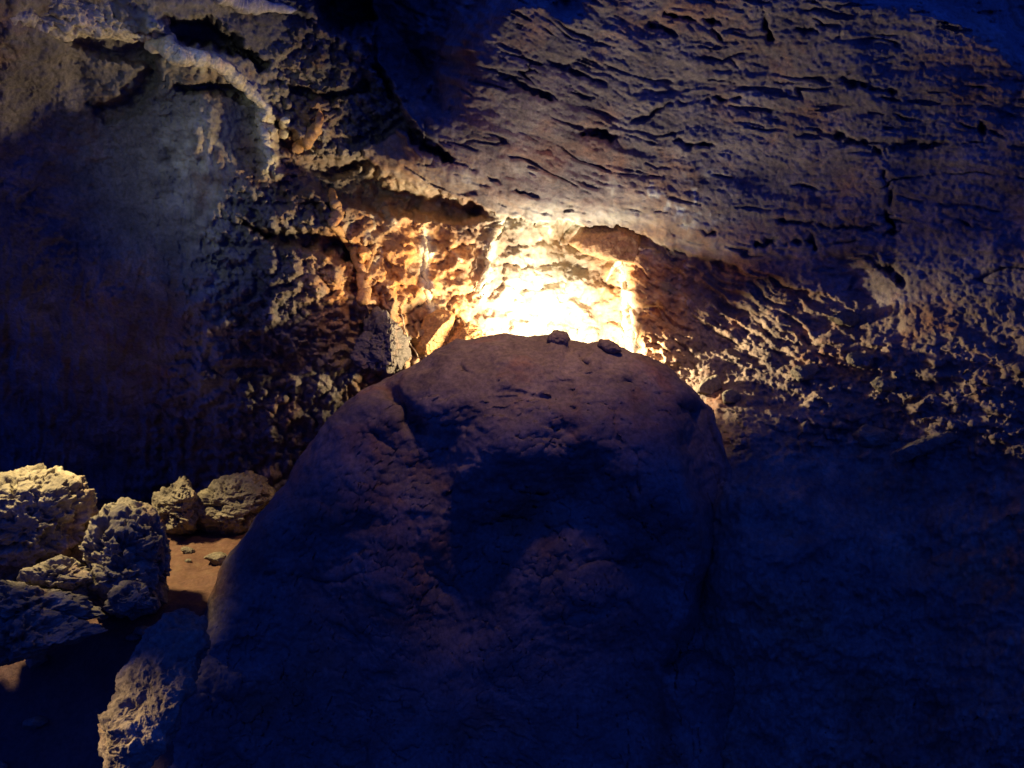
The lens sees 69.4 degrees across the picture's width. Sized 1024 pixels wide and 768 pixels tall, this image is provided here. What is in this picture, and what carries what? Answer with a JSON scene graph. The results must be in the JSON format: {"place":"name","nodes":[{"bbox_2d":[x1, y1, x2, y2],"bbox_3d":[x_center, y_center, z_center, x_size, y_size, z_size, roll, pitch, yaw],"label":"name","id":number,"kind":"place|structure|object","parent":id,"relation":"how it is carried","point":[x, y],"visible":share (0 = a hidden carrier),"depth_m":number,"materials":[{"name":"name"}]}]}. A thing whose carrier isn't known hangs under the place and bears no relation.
{"place":"outdoors","nodes":[
{"label":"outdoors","id":0,"kind":"place"},
{"bbox_2d":[0,761,8,767],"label":"broken stone","id":1,"kind":"object","parent":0,"point":[4,764],"visible":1,"depth_m":4.30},
{"bbox_2d":[25,654,47,668],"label":"broken stone","id":2,"kind":"object","parent":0,"point":[36,661],"visible":0.69,"depth_m":4.68,"materials":[{"name":"grey stone"}]},
{"bbox_2d":[0,499,246,767],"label":"cave floor","id":3,"kind":"structure","parent":0,"point":[68,691],"depth_m":4.66,"materials":[{"name":"soil"}]},
{"bbox_2d":[22,716,47,728],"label":"broken stone","id":4,"kind":"object","parent":3,"relation":"on","point":[35,722],"visible":1,"depth_m":4.44,"materials":[{"name":"grey stone"}]},
{"bbox_2d":[0,463,98,581],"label":"rock","id":5,"kind":"object","parent":3,"relation":"on","point":[46,513],"visible":0.85,"depth_m":5.04,"materials":[{"name":"stone"}]},
{"bbox_2d":[0,580,105,620],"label":"rock","id":6,"kind":"object","parent":3,"relation":"on","point":[17,599],"visible":0.67,"depth_m":4.35,"materials":[{"name":"stone"}]},
{"bbox_2d":[0,607,107,665],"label":"rock","id":7,"kind":"object","parent":3,"relation":"on","point":[25,635],"visible":0.98,"depth_m":4.24,"materials":[{"name":"stone"}]},
{"bbox_2d":[16,554,98,600],"bbox_3d":[-2.893,1.270,4.761,0.548,0.355,0.412,0,0,0],"label":"rock","id":8,"kind":"object","parent":3,"relation":"on","point":[63,573],"visible":0.8,"depth_m":4.62,"materials":[{"name":"stone"}]},
{"bbox_2d":[98,613,107,619],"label":"broken stone","id":9,"kind":"object","parent":3,"relation":"on","point":[104,617],"visible":0.6,"depth_m":4.99,"materials":[{"name":"stone"}]},
{"bbox_2d":[78,497,171,614],"bbox_3d":[-2.574,1.182,4.988,0.839,0.809,0.559,0,0,35],"label":"rock","id":10,"kind":"object","parent":3,"relation":"on","point":[112,529],"visible":0.44,"depth_m":4.80,"materials":[{"name":"stone"}]},
{"bbox_2d":[88,545,159,603],"bbox_3d":[-2.534,1.222,4.804,0.536,0.452,0.395,0,0,39],"label":"rock","id":11,"kind":"object","parent":10,"relation":"on","point":[112,572],"visible":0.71,"depth_m":4.66,"materials":[{"name":"stone"}]},
{"bbox_2d":[103,580,156,619],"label":"rock","id":12,"kind":"object","parent":3,"relation":"on","point":[131,600],"visible":1,"depth_m":4.48,"materials":[{"name":"stone"}]},
{"bbox_2d":[132,626,147,636],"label":"broken stone","id":13,"kind":"object","parent":3,"relation":"on","point":[139,631],"visible":0.54,"depth_m":4.86,"materials":[{"name":"grey stone"}]},
{"bbox_2d":[97,608,210,767],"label":"rock","id":14,"kind":"object","parent":3,"relation":"on","point":[139,725],"visible":1,"depth_m":3.65,"materials":[{"name":"stone"}]},
{"bbox_2d":[151,476,198,534],"bbox_3d":[-2.789,1.033,6.135,0.427,0.535,0.489,0,0,0],"label":"rock","id":15,"kind":"object","parent":3,"relation":"on","point":[175,504],"visible":0.92,"depth_m":6.00,"materials":[{"name":"stone"}]},
{"bbox_2d":[180,546,194,553],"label":"broken stone","id":16,"kind":"object","parent":3,"relation":"on","point":[186,550],"visible":1,"depth_m":5.88,"materials":[{"name":"beige stone"}]},
{"bbox_2d":[204,552,226,564],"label":"broken stone","id":17,"kind":"object","parent":3,"relation":"on","point":[215,558],"visible":0.92,"depth_m":5.70,"materials":[{"name":"beige stone"}]},
{"bbox_2d":[196,470,275,534],"bbox_3d":[-2.389,1.040,6.321,0.781,0.595,0.572,0,0,0],"label":"rock","id":18,"kind":"object","parent":3,"relation":"on","point":[235,503],"visible":0.94,"depth_m":6.12,"materials":[{"name":"stone"}]},
{"bbox_2d":[167,330,735,767],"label":"boulder","id":19,"kind":"object","parent":3,"relation":"on","point":[492,551],"visible":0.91,"depth_m":4.88,"materials":[{"name":"stone"}]},
{"bbox_2d":[547,331,568,344],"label":"crest stone","id":20,"kind":"object","parent":19,"relation":"on","point":[558,338],"visible":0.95,"depth_m":5.11,"materials":[{"name":"grey stone"}]},
{"bbox_2d":[597,339,621,353],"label":"crest stone","id":21,"kind":"object","parent":19,"relation":"on","point":[609,346],"visible":1,"depth_m":5.11,"materials":[{"name":"stone"}]},
{"bbox_2d":[0,0,409,500],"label":"cave left wall","id":22,"kind":"structure","parent":0,"point":[178,290],"depth_m":5.97,"materials":[{"name":"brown stone"}]},
{"bbox_2d":[10,0,170,43],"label":"flowstone crust","id":23,"kind":"object","parent":22,"relation":"attached to","point":[67,20],"visible":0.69,"depth_m":4.79},
{"bbox_2d":[144,26,271,122],"bbox_3d":[-2.163,-2.317,5.450,0.352,0.462,0.968,0,0,44],"label":"flowstone ribbon","id":24,"kind":"object","parent":22,"relation":"attached to","point":[175,53],"visible":0.95,"depth_m":5.22,"materials":[{"name":"beige stone"}]},
{"bbox_2d":[214,0,296,14],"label":"flowstone ribbon","id":25,"kind":"object","parent":22,"relation":"attached to","point":[256,7],"visible":1,"depth_m":5.42,"materials":[{"name":"beige stone"}]},
{"bbox_2d":[254,111,273,165],"bbox_3d":[-1.971,-1.940,5.846,0.181,0.432,0.133,0,0,44],"label":"flowstone ribbon","id":26,"kind":"object","parent":22,"relation":"attached to","point":[264,133],"visible":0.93,"depth_m":5.80,"materials":[{"name":"beige stone"}]},
{"bbox_2d":[278,116,290,138],"bbox_3d":[-1.883,-2.126,6.123,0.099,0.128,0.292,0,0,-18],"label":"dripstone root","id":27,"kind":"object","parent":22,"relation":"attached to","point":[284,125],"visible":0.94,"depth_m":6.11,"materials":[{"name":"beige stone"}]},
{"bbox_2d":[292,110,323,153],"bbox_3d":[-1.716,-2.114,6.192,0.366,0.310,0.137,0,0,37],"label":"dripstone root","id":28,"kind":"object","parent":22,"relation":"attached to","point":[313,131],"visible":0.97,"depth_m":6.13,"materials":[{"name":"brown stone"}]},
{"bbox_2d":[328,188,344,224],"bbox_3d":[-1.536,-1.548,6.444,0.139,0.465,0.623,0,0,-15],"label":"dripstone root","id":29,"kind":"object","parent":22,"relation":"attached to","point":[337,213],"visible":1,"depth_m":6.23,"materials":[{"name":"brown stone"}]},
{"bbox_2d":[327,220,371,306],"bbox_3d":[-1.380,-1.016,6.413,0.299,0.688,0.576,0,0,0],"label":"dripstone root","id":30,"kind":"object","parent":22,"relation":"attached to","point":[364,292],"visible":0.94,"depth_m":6.45,"materials":[{"name":"brown stone"}]},
{"bbox_2d":[350,306,411,373],"bbox_3d":[-1.137,-0.390,6.526,0.427,0.607,0.516,0,0,18],"label":"rock","id":31,"kind":"object","parent":22,"relation":"attached to","point":[382,341],"visible":1,"depth_m":6.35,"materials":[{"name":"grey stone"}]},
{"bbox_2d":[348,169,649,376],"bbox_3d":[0.021,-0.319,7.233,3.118,3.406,1.724,0,0,0],"label":"cave alcove","id":32,"kind":"object","parent":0,"point":[544,278],"visible":0.43,"depth_m":7.29,"materials":[{"name":"stone"}]},
{"bbox_2d":[365,243,376,272],"bbox_3d":[-1.265,-1.114,6.588,0.104,0.301,0.222,0,0,0],"label":"dripstone root","id":33,"kind":"object","parent":32,"relation":"attached to","point":[369,262],"visible":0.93,"depth_m":6.65,"materials":[{"name":"brown stone"}]},
{"bbox_2d":[401,314,417,355],"bbox_3d":[-0.943,-0.441,6.701,0.107,0.396,0.249,0,0,21],"label":"root","id":34,"kind":"object","parent":32,"relation":"hanging from","point":[407,335],"visible":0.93,"depth_m":6.68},
{"bbox_2d":[421,235,431,310],"bbox_3d":[-0.809,-1.058,7.029,0.092,0.788,0.215,0,0,-23],"label":"calcite streak","id":35,"kind":"object","parent":32,"relation":"attached to","point":[428,295],"visible":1,"depth_m":7.01,"materials":[{"name":"white stone"}]},
{"bbox_2d":[414,309,454,354],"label":"ochre rock","id":36,"kind":"object","parent":32,"relation":"attached to","point":[437,326],"visible":0.98,"depth_m":6.80,"materials":[{"name":"brown stone"}]},
{"bbox_2d":[446,320,482,343],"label":"ochre rock","id":37,"kind":"object","parent":32,"relation":"attached to","point":[465,330],"visible":0.16,"depth_m":6.88,"materials":[{"name":"brown stone"}]},
{"bbox_2d":[475,225,503,296],"bbox_3d":[-0.221,-1.204,7.269,0.270,0.728,0.134,0,0,-36],"label":"calcite streak","id":38,"kind":"object","parent":32,"relation":"attached to","point":[496,231],"visible":1,"depth_m":7.23,"materials":[{"name":"white stone"}]},
{"bbox_2d":[568,224,640,262],"bbox_3d":[0.863,-1.324,6.860,0.682,0.408,0.293,0,0,0],"label":"hanging rock","id":39,"kind":"object","parent":32,"relation":"hanging from","point":[617,242],"visible":0.94,"depth_m":6.76,"materials":[{"name":"brown stone"}]},
{"bbox_2d":[606,261,620,281],"bbox_3d":[1.041,-1.146,7.415,0.073,0.197,0.348,0,0,-25],"label":"calcite streak","id":40,"kind":"object","parent":32,"relation":"attached to","point":[615,265],"visible":0.87,"depth_m":7.44,"materials":[{"name":"white stone"}]},
{"bbox_2d":[620,262,636,351],"bbox_3d":[1.139,-0.796,7.265,0.176,1.027,0.472,0,0,0],"label":"calcite streak","id":41,"kind":"object","parent":32,"relation":"attached to","point":[626,323],"visible":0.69,"depth_m":7.18,"materials":[{"name":"white stone"}]},
{"bbox_2d":[362,0,1023,308],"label":"cave ceiling","id":42,"kind":"structure","parent":0,"point":[870,152],"depth_m":5.48,"materials":[{"name":"stone"}]},
{"bbox_2d":[639,238,1023,767],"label":"cave right wall","id":43,"kind":"structure","parent":0,"point":[862,607],"depth_m":4.86,"materials":[{"name":"stone"}]},
{"bbox_2d":[696,374,721,394],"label":"rubble stone","id":44,"kind":"object","parent":43,"relation":"on","point":[710,385],"visible":0.97,"depth_m":6.20,"materials":[{"name":"stone"}]},
{"bbox_2d":[722,389,740,403],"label":"rubble stone","id":45,"kind":"object","parent":43,"relation":"on","point":[729,396],"visible":0.98,"depth_m":5.93,"materials":[{"name":"grey stone"}]},
{"bbox_2d":[790,363,819,381],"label":"rubble stone","id":46,"kind":"object","parent":43,"relation":"on","point":[800,373],"visible":0.99,"depth_m":5.82,"materials":[{"name":"grey stone"}]},
{"bbox_2d":[828,312,859,326],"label":"rubble stone","id":47,"kind":"object","parent":43,"relation":"on","point":[849,319],"visible":0.99,"depth_m":5.82,"materials":[{"name":"grey stone"}]},
{"bbox_2d":[846,351,872,368],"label":"rubble stone","id":48,"kind":"object","parent":43,"relation":"on","point":[856,358],"visible":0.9,"depth_m":5.54,"materials":[{"name":"grey stone"}]},
{"bbox_2d":[852,424,898,446],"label":"rubble stone","id":49,"kind":"object","parent":43,"relation":"on","point":[867,435],"visible":1,"depth_m":5.29,"materials":[{"name":"grey stone"}]},
{"bbox_2d":[870,376,895,391],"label":"rubble stone","id":50,"kind":"object","parent":43,"relation":"on","point":[882,384],"visible":0.99,"depth_m":5.42,"materials":[{"name":"grey stone"}]},
{"bbox_2d":[891,431,959,464],"bbox_3d":[2.852,0.437,5.107,0.487,0.252,0.209,0,0,0],"label":"rubble stone","id":51,"kind":"object","parent":43,"relation":"on","point":[907,452],"visible":0.97,"depth_m":5.03,"materials":[{"name":"grey stone"}]}
]}

